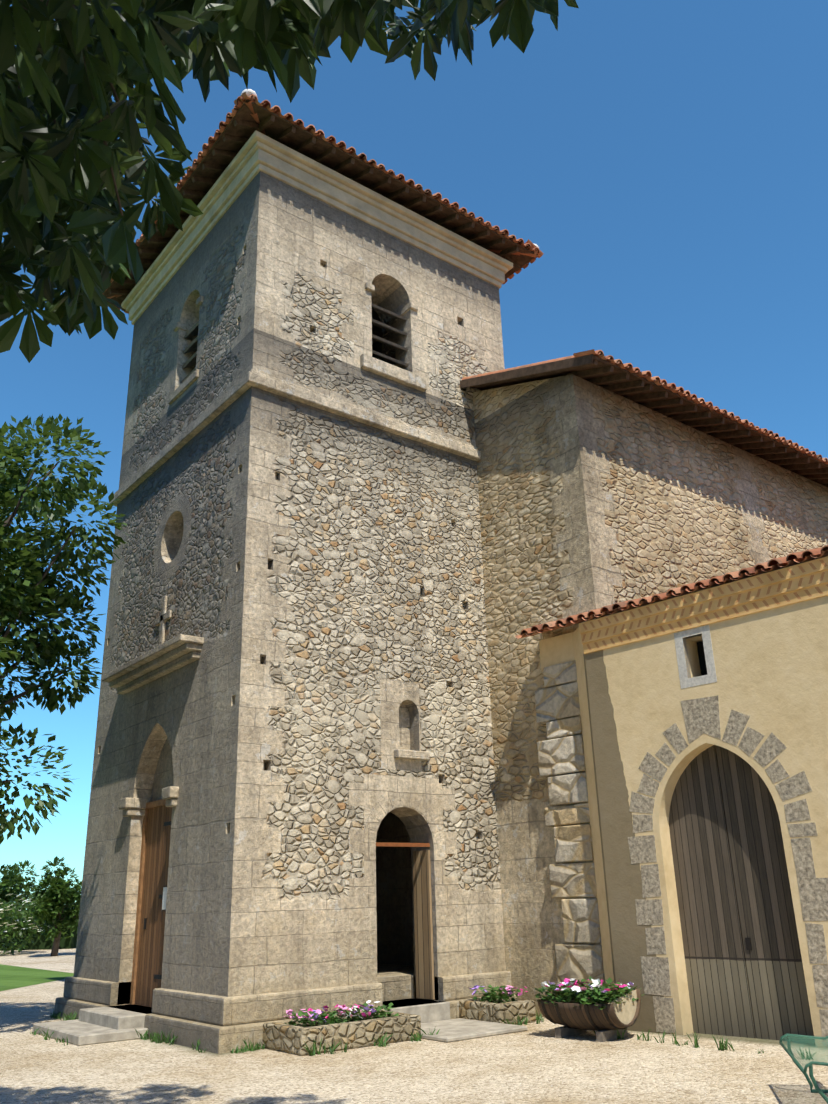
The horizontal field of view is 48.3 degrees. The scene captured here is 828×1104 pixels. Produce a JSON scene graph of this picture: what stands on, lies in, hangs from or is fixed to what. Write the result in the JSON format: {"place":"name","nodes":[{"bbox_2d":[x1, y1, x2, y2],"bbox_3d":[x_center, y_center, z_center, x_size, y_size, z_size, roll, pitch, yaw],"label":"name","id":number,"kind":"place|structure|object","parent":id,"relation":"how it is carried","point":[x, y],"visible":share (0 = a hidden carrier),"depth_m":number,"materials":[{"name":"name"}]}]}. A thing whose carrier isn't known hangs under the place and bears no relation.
{"place":"outdoors","nodes":[
{"label":"outdoors","id":0,"kind":"place"},
{"bbox_2d":[0,964,73,990],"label":"lawn","id":1,"kind":"structure","parent":0,"point":[12,977],"depth_m":26.58,"materials":[{"name":"green plant"}]},
{"bbox_2d":[0,0,578,362],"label":"chestnut","id":2,"kind":"object","parent":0,"point":[56,178],"depth_m":4.09,"materials":[{"name":"green plant"}]},
{"bbox_2d":[0,948,827,1103],"bbox_3d":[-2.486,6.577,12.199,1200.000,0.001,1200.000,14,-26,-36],"label":"ground","id":3,"kind":"structure","parent":0,"point":[538,1063],"depth_m":10.39,"materials":[{"name":"beige gravel"}]},
{"bbox_2d":[0,860,40,916],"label":"tree leaves","id":4,"kind":"object","parent":3,"relation":"on","point":[10,878],"depth_m":50.25,"materials":[{"name":"green plant"}]},
{"bbox_2d":[0,895,77,954],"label":"hedge","id":5,"kind":"object","parent":3,"relation":"on","point":[15,913],"depth_m":44.23,"materials":[{"name":"green plant"}]},
{"bbox_2d":[0,893,47,931],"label":"shrub flowers","id":6,"kind":"object","parent":5,"relation":"on","point":[20,910],"visible":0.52,"depth_m":40.51,"materials":[{"name":"beige plant"}]},
{"bbox_2d":[30,856,81,955],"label":"tree leaves","id":7,"kind":"object","parent":3,"relation":"on","point":[48,898],"depth_m":38.02,"materials":[{"name":"green plant"}]},
{"bbox_2d":[0,414,129,843],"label":"tree leaves","id":8,"kind":"object","parent":3,"relation":"on","point":[15,596],"depth_m":15.06,"materials":[{"name":"green plant"}]},
{"bbox_2d":[33,998,527,1045],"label":"slabs","id":9,"kind":"structure","parent":3,"relation":"on","point":[95,1025],"depth_m":13.64,"materials":[{"name":"stone"}]},
{"bbox_2d":[54,963,516,1053],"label":"tower plinth","id":10,"kind":"structure","parent":3,"relation":"on","point":[216,1024],"depth_m":13.31,"materials":[{"name":"beige stone"}]},
{"bbox_2d":[73,171,505,1010],"bbox_3d":[-2.152,0.945,18.864,6.080,15.800,6.080,14,-26,-36],"label":"tower shell","id":11,"kind":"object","parent":3,"relation":"on","point":[313,575],"visible":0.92,"depth_m":16.11},
{"bbox_2d":[130,799,165,1004],"bbox_3d":[-4.170,5.736,15.270,0.140,3.220,1.700,14,-26,-36],"label":"door frame","id":12,"kind":"object","parent":11,"relation":"attached to","point":[157,803],"visible":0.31,"depth_m":15.81,"materials":[{"name":"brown wood"}]},
{"bbox_2d":[135,805,171,1006],"bbox_3d":[-4.174,5.782,15.248,0.095,3.120,1.520,14,-26,-36],"label":"door","id":13,"kind":"structure","parent":12,"relation":"attached to","point":[151,935],"depth_m":15.41,"materials":[{"name":"brown wood"}]},
{"bbox_2d":[162,887,166,909],"bbox_3d":[-4.021,5.617,14.992,0.006,0.340,0.260,14,-26,-36],"label":"notice paper","id":14,"kind":"object","parent":13,"relation":"attached to","point":[164,898],"visible":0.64,"depth_m":15.03,"materials":[{"name":"white paper"}]},
{"bbox_2d":[101,282,480,843],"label":"tower trims","id":15,"kind":"object","parent":11,"relation":"attached to","point":[162,658],"visible":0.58,"depth_m":16.61,"materials":[{"name":"beige stone"}]},
{"bbox_2d":[181,303,408,383],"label":"louvres","id":16,"kind":"object","parent":11,"relation":"attached to","point":[192,345],"visible":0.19,"depth_m":18.65,"materials":[{"name":"grey wood"}]},
{"bbox_2d":[121,130,512,344],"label":"tower cornice","id":17,"kind":"structure","parent":11,"relation":"attached to","point":[257,153],"depth_m":18.98,"materials":[{"name":"beige stone"}]},
{"bbox_2d":[103,99,537,310],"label":"roof eaves","id":18,"kind":"object","parent":11,"relation":"on","point":[243,125],"visible":0.25,"depth_m":18.84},
{"bbox_2d":[103,92,543,313],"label":"roof tiles","id":19,"kind":"object","parent":11,"relation":"on","point":[239,101],"visible":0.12,"depth_m":18.34,"materials":[{"name":"red tile"}]},
{"bbox_2d":[241,89,538,247],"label":"tower finials","id":20,"kind":"object","parent":19,"relation":"on","point":[249,92],"visible":0.06,"depth_m":16.80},
{"bbox_2d":[376,842,429,846],"bbox_3d":[-0.213,4.745,14.988,1.200,0.060,0.040,14,-26,-36],"label":"bar door","id":21,"kind":"structure","parent":11,"relation":"attached to","point":[387,844],"depth_m":14.98,"materials":[{"name":"brown wood"}]},
{"bbox_2d":[413,850,434,999],"bbox_3d":[0.151,6.021,15.014,0.042,2.230,0.420,14,-26,-36],"label":"door leaf","id":22,"kind":"object","parent":11,"relation":"attached to","point":[424,958],"visible":0.93,"depth_m":14.97,"materials":[{"name":"brown wood"}]},
{"bbox_2d":[262,1000,535,1055],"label":"stone planters","id":23,"kind":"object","parent":3,"relation":"on","point":[287,1038],"depth_m":12.26,"materials":[{"name":"beige stone"}]},
{"bbox_2d":[299,1001,505,1026],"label":"bed soil","id":24,"kind":"structure","parent":3,"relation":"on","point":[371,1017],"depth_m":12.79,"materials":[{"name":"brown soil"}]},
{"bbox_2d":[284,1002,398,1026],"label":"bed leaves","id":25,"kind":"object","parent":24,"relation":"on","point":[332,1019],"visible":0.65,"depth_m":12.46,"materials":[{"name":"green plant"}]},
{"bbox_2d":[284,1000,379,1022],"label":"flowers","id":26,"kind":"object","parent":25,"relation":"on","point":[316,1016],"visible":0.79,"depth_m":12.46,"materials":[{"name":"pink plant"}]},
{"bbox_2d":[473,985,524,1002],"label":"bed leaves","id":27,"kind":"object","parent":24,"relation":"on","point":[493,995],"visible":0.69,"depth_m":14.34,"materials":[{"name":"green plant"}]},
{"bbox_2d":[30,1009,814,1059],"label":"weeds","id":28,"kind":"object","parent":3,"relation":"on","point":[257,1046],"visible":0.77,"depth_m":12.18,"materials":[{"name":"green plant"}]},
{"bbox_2d":[537,985,640,1030],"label":"planter staves","id":29,"kind":"object","parent":3,"relation":"on","point":[575,1016],"visible":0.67,"depth_m":12.23,"materials":[{"name":"brown wood"}]},
{"bbox_2d":[554,998,608,1011],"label":"planter soil","id":30,"kind":"structure","parent":29,"relation":"in","point":[605,1002],"depth_m":12.62,"materials":[{"name":"brown soil"}]},
{"bbox_2d":[535,976,643,1008],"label":"planter leaves","id":31,"kind":"object","parent":30,"relation":"on","point":[608,996],"visible":0.85,"depth_m":12.43,"materials":[{"name":"green plant"}]},
{"bbox_2d":[541,1001,627,1030],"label":"barrel hoops","id":32,"kind":"object","parent":29,"relation":"attached to","point":[587,1014],"visible":0.46,"depth_m":12.16,"materials":[{"name":"brown metal"}]},
{"bbox_2d":[554,1026,627,1041],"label":"planter support blocks","id":33,"kind":"structure","parent":3,"relation":"on","point":[601,1035],"depth_m":12.35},
{"bbox_2d":[572,627,615,984],"bbox_3d":[2.993,4.250,14.444,0.900,6.230,0.460,17,-28,-41],"label":"annex return","id":34,"kind":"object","parent":3,"relation":"on","point":[600,874],"visible":0.21,"depth_m":14.30,"materials":[{"name":"beige paint"}]},
{"bbox_2d":[473,374,827,1016],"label":"nave walls","id":35,"kind":"structure","parent":3,"relation":"on","point":[592,496],"depth_m":17.00,"materials":[{"name":"beige stone"}]},
{"bbox_2d":[460,354,827,486],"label":"roof eaves","id":36,"kind":"object","parent":35,"relation":"on","point":[602,373],"visible":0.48,"depth_m":18.25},
{"bbox_2d":[462,349,827,464],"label":"roof tiles","id":37,"kind":"object","parent":36,"relation":"on","point":[657,380],"visible":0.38,"depth_m":17.80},
{"bbox_2d":[582,556,827,1047],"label":"annex walls","id":38,"kind":"structure","parent":3,"relation":"on","point":[771,667],"depth_m":13.04,"materials":[{"name":"beige paint"}]},
{"bbox_2d":[674,625,716,688],"bbox_3d":[4.130,1.541,13.504,0.104,0.840,0.580,17,-28,-41],"label":"window frame","id":39,"kind":"object","parent":38,"relation":"attached to","point":[686,681],"visible":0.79,"depth_m":13.46,"materials":[{"name":"stone"}]},
{"bbox_2d":[697,641,707,675],"bbox_3d":[4.403,1.663,13.736,0.050,0.900,0.600,17,-28,-41],"label":"annex window","id":40,"kind":"structure","parent":38,"relation":"attached to","point":[702,660],"depth_m":13.83,"materials":[{"name":"black"}]},
{"bbox_2d":[579,556,827,653],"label":"cornice","id":41,"kind":"structure","parent":38,"relation":"attached to","point":[801,582],"depth_m":13.41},
{"bbox_2d":[515,545,827,638],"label":"roof tiles","id":42,"kind":"object","parent":41,"relation":"on","point":[788,560],"visible":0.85,"depth_m":13.83,"materials":[{"name":"ceramic"}]},
{"bbox_2d":[628,696,827,1044],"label":"annex voussoirs","id":43,"kind":"object","parent":38,"relation":"attached to","point":[701,716],"visible":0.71,"depth_m":12.73,"materials":[{"name":"grey stone"}]},
{"bbox_2d":[669,745,814,1042],"bbox_3d":[4.375,4.493,12.592,0.060,3.800,1.900,17,-28,-41],"label":"annex door","id":44,"kind":"structure","parent":38,"relation":"in","point":[733,888],"depth_m":12.50,"materials":[{"name":"wood"}]},
{"bbox_2d":[745,938,751,949],"bbox_3d":[4.429,5.187,12.239,0.017,0.150,0.070,17,-28,-41],"label":"annex door lock","id":45,"kind":"object","parent":44,"relation":"attached to","point":[748,943],"visible":1,"depth_m":12.23,"materials":[{"name":"black metal"}]},
{"bbox_2d":[779,1033,827,1103],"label":"bench frame","id":46,"kind":"object","parent":3,"relation":"on","point":[817,1089],"visible":0.81,"depth_m":8.10,"materials":[{"name":"green metal"}]},
{"bbox_2d":[782,1035,827,1068],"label":"bench seat","id":47,"kind":"object","parent":46,"relation":"attached to","point":[805,1053],"visible":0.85,"depth_m":8.27,"materials":[{"name":"green metal"}]},
{"bbox_2d":[0,0,827,909],"label":"sky","id":48,"kind":"structure","parent":0,"point":[666,161],"materials":[{"name":"blue"}]},
{"bbox_2d":[469,985,527,995],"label":"flowers","id":49,"kind":"object","parent":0,"point":[506,988],"visible":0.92,"depth_m":14.30,"materials":[{"name":"pink plant"}]},
{"bbox_2d":[535,660,604,984],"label":"stone quoins","id":50,"kind":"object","parent":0,"point":[560,754],"depth_m":14.75,"materials":[{"name":"beige stone"}]},
{"bbox_2d":[539,632,574,671],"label":"wall","id":51,"kind":"structure","parent":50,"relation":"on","point":[556,650],"depth_m":15.78,"materials":[{"name":"beige paint"}]},
{"bbox_2d":[540,978,633,992],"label":"flowers","id":52,"kind":"object","parent":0,"point":[578,988],"visible":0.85,"depth_m":12.46,"materials":[{"name":"pink plant"}]},
{"bbox_2d":[543,989,636,1023],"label":"planter heads","id":53,"kind":"object","parent":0,"point":[625,1010],"visible":0.4,"depth_m":12.21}
]}

